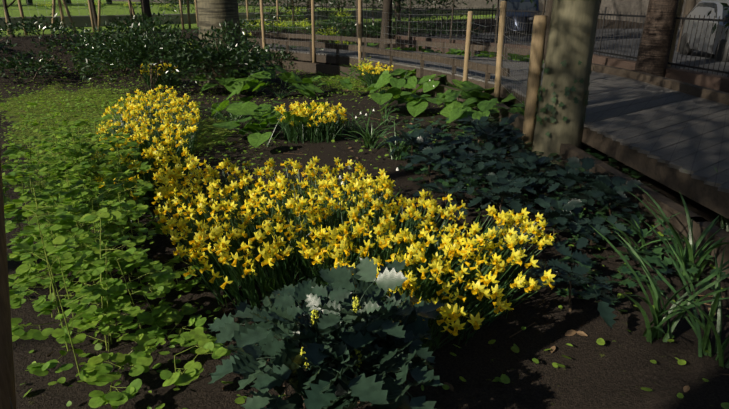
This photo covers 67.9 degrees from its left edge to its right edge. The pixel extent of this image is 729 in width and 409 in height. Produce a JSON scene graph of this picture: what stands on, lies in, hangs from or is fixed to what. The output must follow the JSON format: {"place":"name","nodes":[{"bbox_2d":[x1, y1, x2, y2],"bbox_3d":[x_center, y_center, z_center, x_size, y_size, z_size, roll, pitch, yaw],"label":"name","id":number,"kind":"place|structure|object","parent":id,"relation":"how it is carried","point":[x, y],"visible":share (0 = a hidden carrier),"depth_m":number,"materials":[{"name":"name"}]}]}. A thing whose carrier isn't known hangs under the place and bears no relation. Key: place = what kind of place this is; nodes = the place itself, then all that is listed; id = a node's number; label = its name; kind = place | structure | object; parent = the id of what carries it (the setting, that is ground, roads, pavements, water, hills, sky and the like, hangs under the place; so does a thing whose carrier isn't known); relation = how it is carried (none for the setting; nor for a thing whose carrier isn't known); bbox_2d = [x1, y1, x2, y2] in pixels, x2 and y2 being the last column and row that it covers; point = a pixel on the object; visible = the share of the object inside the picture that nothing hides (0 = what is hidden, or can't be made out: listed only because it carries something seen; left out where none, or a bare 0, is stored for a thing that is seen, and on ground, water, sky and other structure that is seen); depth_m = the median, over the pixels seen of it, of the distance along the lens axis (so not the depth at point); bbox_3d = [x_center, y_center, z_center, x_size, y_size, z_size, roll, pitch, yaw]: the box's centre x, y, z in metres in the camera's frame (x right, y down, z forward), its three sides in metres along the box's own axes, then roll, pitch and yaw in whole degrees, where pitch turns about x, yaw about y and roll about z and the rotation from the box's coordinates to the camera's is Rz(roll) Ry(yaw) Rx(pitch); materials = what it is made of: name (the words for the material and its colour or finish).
{"place":"outdoors","nodes":[
{"label":"outdoors","id":0,"kind":"place"},
{"bbox_2d":[0,0,728,408],"bbox_3d":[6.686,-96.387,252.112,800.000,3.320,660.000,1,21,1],"label":"ground","id":1,"kind":"structure","parent":0,"point":[618,370],"depth_m":3.78,"materials":[{"name":"brown soil"}]},
{"bbox_2d":[0,150,16,408],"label":"fence post","id":2,"kind":"object","parent":1,"relation":"on","point":[7,385],"visible":1,"depth_m":1.52,"materials":[{"name":"brown wood"}]},
{"bbox_2d":[10,8,532,408],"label":"fence wire","id":3,"kind":"object","parent":2,"relation":"attached to","point":[288,21],"visible":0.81,"depth_m":11.54,"materials":[{"name":"grey metal"}]},
{"bbox_2d":[2,0,15,37],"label":"blossom shrub branches","id":4,"kind":"object","parent":1,"relation":"on","point":[6,7],"visible":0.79,"depth_m":15.43,"materials":[{"name":"brown plant"}]},
{"bbox_2d":[26,0,189,4],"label":"trunks","id":5,"kind":"object","parent":1,"relation":"on","point":[30,2],"visible":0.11,"depth_m":48.65,"materials":[{"name":"green plant"}]},
{"bbox_2d":[1,101,230,407],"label":"ground cover plants","id":6,"kind":"object","parent":1,"relation":"on","point":[96,372],"depth_m":3.42,"materials":[{"name":"green plant"}]},
{"bbox_2d":[90,0,198,29],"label":"young trees","id":7,"kind":"object","parent":1,"relation":"on","point":[145,6],"visible":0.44,"depth_m":18.58,"materials":[{"name":"brown plant"}]},
{"bbox_2d":[4,0,294,34],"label":"tree stakes","id":8,"kind":"object","parent":1,"relation":"on","point":[131,9],"visible":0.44,"depth_m":17.92,"materials":[{"name":"brown wood"}]},
{"bbox_2d":[35,1,374,76],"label":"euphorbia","id":9,"kind":"object","parent":1,"relation":"on","point":[303,25],"visible":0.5,"depth_m":19.37,"materials":[{"name":"green plant"}]},
{"bbox_2d":[197,0,248,87],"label":"beech tree","id":10,"kind":"object","parent":1,"relation":"on","point":[215,13],"visible":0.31,"depth_m":12.43,"materials":[{"name":"grey plant"}]},
{"bbox_2d":[0,11,487,90],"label":"dark shrubs","id":11,"kind":"object","parent":1,"relation":"on","point":[183,55],"visible":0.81,"depth_m":11.81,"materials":[{"name":"green plant"}]},
{"bbox_2d":[0,8,499,29],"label":"lawn","id":12,"kind":"structure","parent":1,"relation":"on","point":[80,21],"depth_m":22.41,"materials":[{"name":"green plant"}]},
{"bbox_2d":[0,0,433,16],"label":"kerb fence","id":13,"kind":"object","parent":12,"relation":"on","point":[171,7],"visible":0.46,"depth_m":22.01,"materials":[{"name":"black metal"}]},
{"bbox_2d":[95,65,555,363],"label":"daffodil greens","id":14,"kind":"object","parent":1,"relation":"on","point":[429,288],"visible":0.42,"depth_m":4.18,"materials":[{"name":"plant"}]},
{"bbox_2d":[88,62,555,335],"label":"daffodils","id":15,"kind":"object","parent":14,"relation":"on","point":[451,312],"visible":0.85,"depth_m":4.18,"materials":[{"name":"yellow plant"}]},
{"bbox_2d":[192,43,529,147],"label":"broad-leaved plants","id":16,"kind":"object","parent":1,"relation":"on","point":[453,109],"visible":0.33,"depth_m":9.87,"materials":[{"name":"green plant"}]},
{"bbox_2d":[205,50,520,146],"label":"leaf stalks","id":17,"kind":"object","parent":1,"relation":"on","point":[268,144],"visible":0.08,"depth_m":10.04,"materials":[{"name":"green plant"}]},
{"bbox_2d":[0,30,728,408],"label":"fallen leaves","id":18,"kind":"object","parent":1,"relation":"on","point":[504,378],"visible":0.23,"depth_m":7.22,"materials":[{"name":"green plant"}]},
{"bbox_2d":[67,73,728,367],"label":"strap leaf clumps","id":19,"kind":"object","parent":1,"relation":"on","point":[658,312],"visible":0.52,"depth_m":3.38,"materials":[{"name":"green plant"}]},
{"bbox_2d":[112,0,701,28],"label":"street wall","id":20,"kind":"structure","parent":1,"relation":"on","point":[624,7],"depth_m":31.33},
{"bbox_2d":[208,136,610,408],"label":"leafy shrub","id":21,"kind":"object","parent":1,"relation":"on","point":[330,341],"depth_m":2.46,"materials":[{"name":"green plant"}]},
{"bbox_2d":[300,297,361,367],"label":"yellow flower spikes","id":22,"kind":"object","parent":21,"relation":"attached to","point":[355,301],"visible":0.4,"depth_m":2.54,"materials":[{"name":"yellow plant"}]},
{"bbox_2d":[356,0,552,49],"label":"dark trunks","id":23,"kind":"object","parent":1,"relation":"on","point":[387,6],"visible":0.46,"depth_m":18.32,"materials":[{"name":"brown plant"}]},
{"bbox_2d":[260,0,683,150],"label":"fence posts","id":24,"kind":"object","parent":1,"relation":"on","point":[537,46],"visible":0.6,"depth_m":9.52,"materials":[{"name":"brown wood"}]},
{"bbox_2d":[247,32,728,278],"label":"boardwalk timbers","id":25,"kind":"object","parent":1,"relation":"on","point":[713,198],"visible":0.44,"depth_m":8.60,"materials":[{"name":"brown wood"}]},
{"bbox_2d":[249,44,728,192],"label":"walkway","id":26,"kind":"structure","parent":1,"relation":"on","point":[682,132],"depth_m":7.33,"materials":[{"name":"grey wood"}]},
{"bbox_2d":[377,114,645,328],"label":"plants","id":27,"kind":"object","parent":1,"relation":"on","point":[602,184],"visible":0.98,"depth_m":5.30,"materials":[{"name":"green plant"}]},
{"bbox_2d":[391,34,728,92],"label":"curb","id":28,"kind":"structure","parent":1,"relation":"on","point":[715,81],"depth_m":12.47,"materials":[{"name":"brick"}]},
{"bbox_2d":[239,3,728,76],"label":"iron railings","id":29,"kind":"object","parent":28,"relation":"on","point":[611,53],"visible":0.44,"depth_m":13.54,"materials":[{"name":"black metal"}]},
{"bbox_2d":[398,59,725,304],"bbox_3d":[1.829,-0.953,6.257,2.898,1.339,6.036,1,21,1],"label":"ivy ground cover","id":30,"kind":"object","parent":1,"relation":"on","point":[656,253],"visible":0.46,"depth_m":5.39,"materials":[{"name":"green plant"}]},
{"bbox_2d":[531,0,599,163],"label":"trunk","id":31,"kind":"object","parent":1,"relation":"on","point":[572,32],"visible":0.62,"depth_m":6.65,"materials":[{"name":"grey plant"}]},
{"bbox_2d":[634,0,678,76],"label":"cherry tree","id":32,"kind":"object","parent":1,"relation":"on","point":[654,47],"visible":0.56,"depth_m":11.09,"materials":[{"name":"brown plant"}]},
{"bbox_2d":[339,80,433,184],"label":"white flowers","id":33,"kind":"object","parent":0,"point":[349,167],"visible":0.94,"depth_m":5.28,"materials":[{"name":"white plant"}]},
{"bbox_2d":[136,0,728,57],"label":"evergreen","id":34,"kind":"object","parent":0,"point":[334,3],"depth_m":21.23,"materials":[{"name":"green plant"}]},
{"bbox_2d":[397,29,728,76],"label":"road","id":35,"kind":"structure","parent":0,"point":[707,60],"depth_m":17.73,"materials":[{"name":"grey asphalt"}]},
{"bbox_2d":[494,0,542,33],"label":"car body","id":36,"kind":"object","parent":35,"relation":"on","point":[517,4],"visible":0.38,"depth_m":23.28,"materials":[{"name":"blue paint"}]},
{"bbox_2d":[679,0,728,61],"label":"car body","id":37,"kind":"object","parent":35,"relation":"on","point":[702,8],"visible":0.83,"depth_m":13.81,"materials":[{"name":"grey paint"}]}
]}

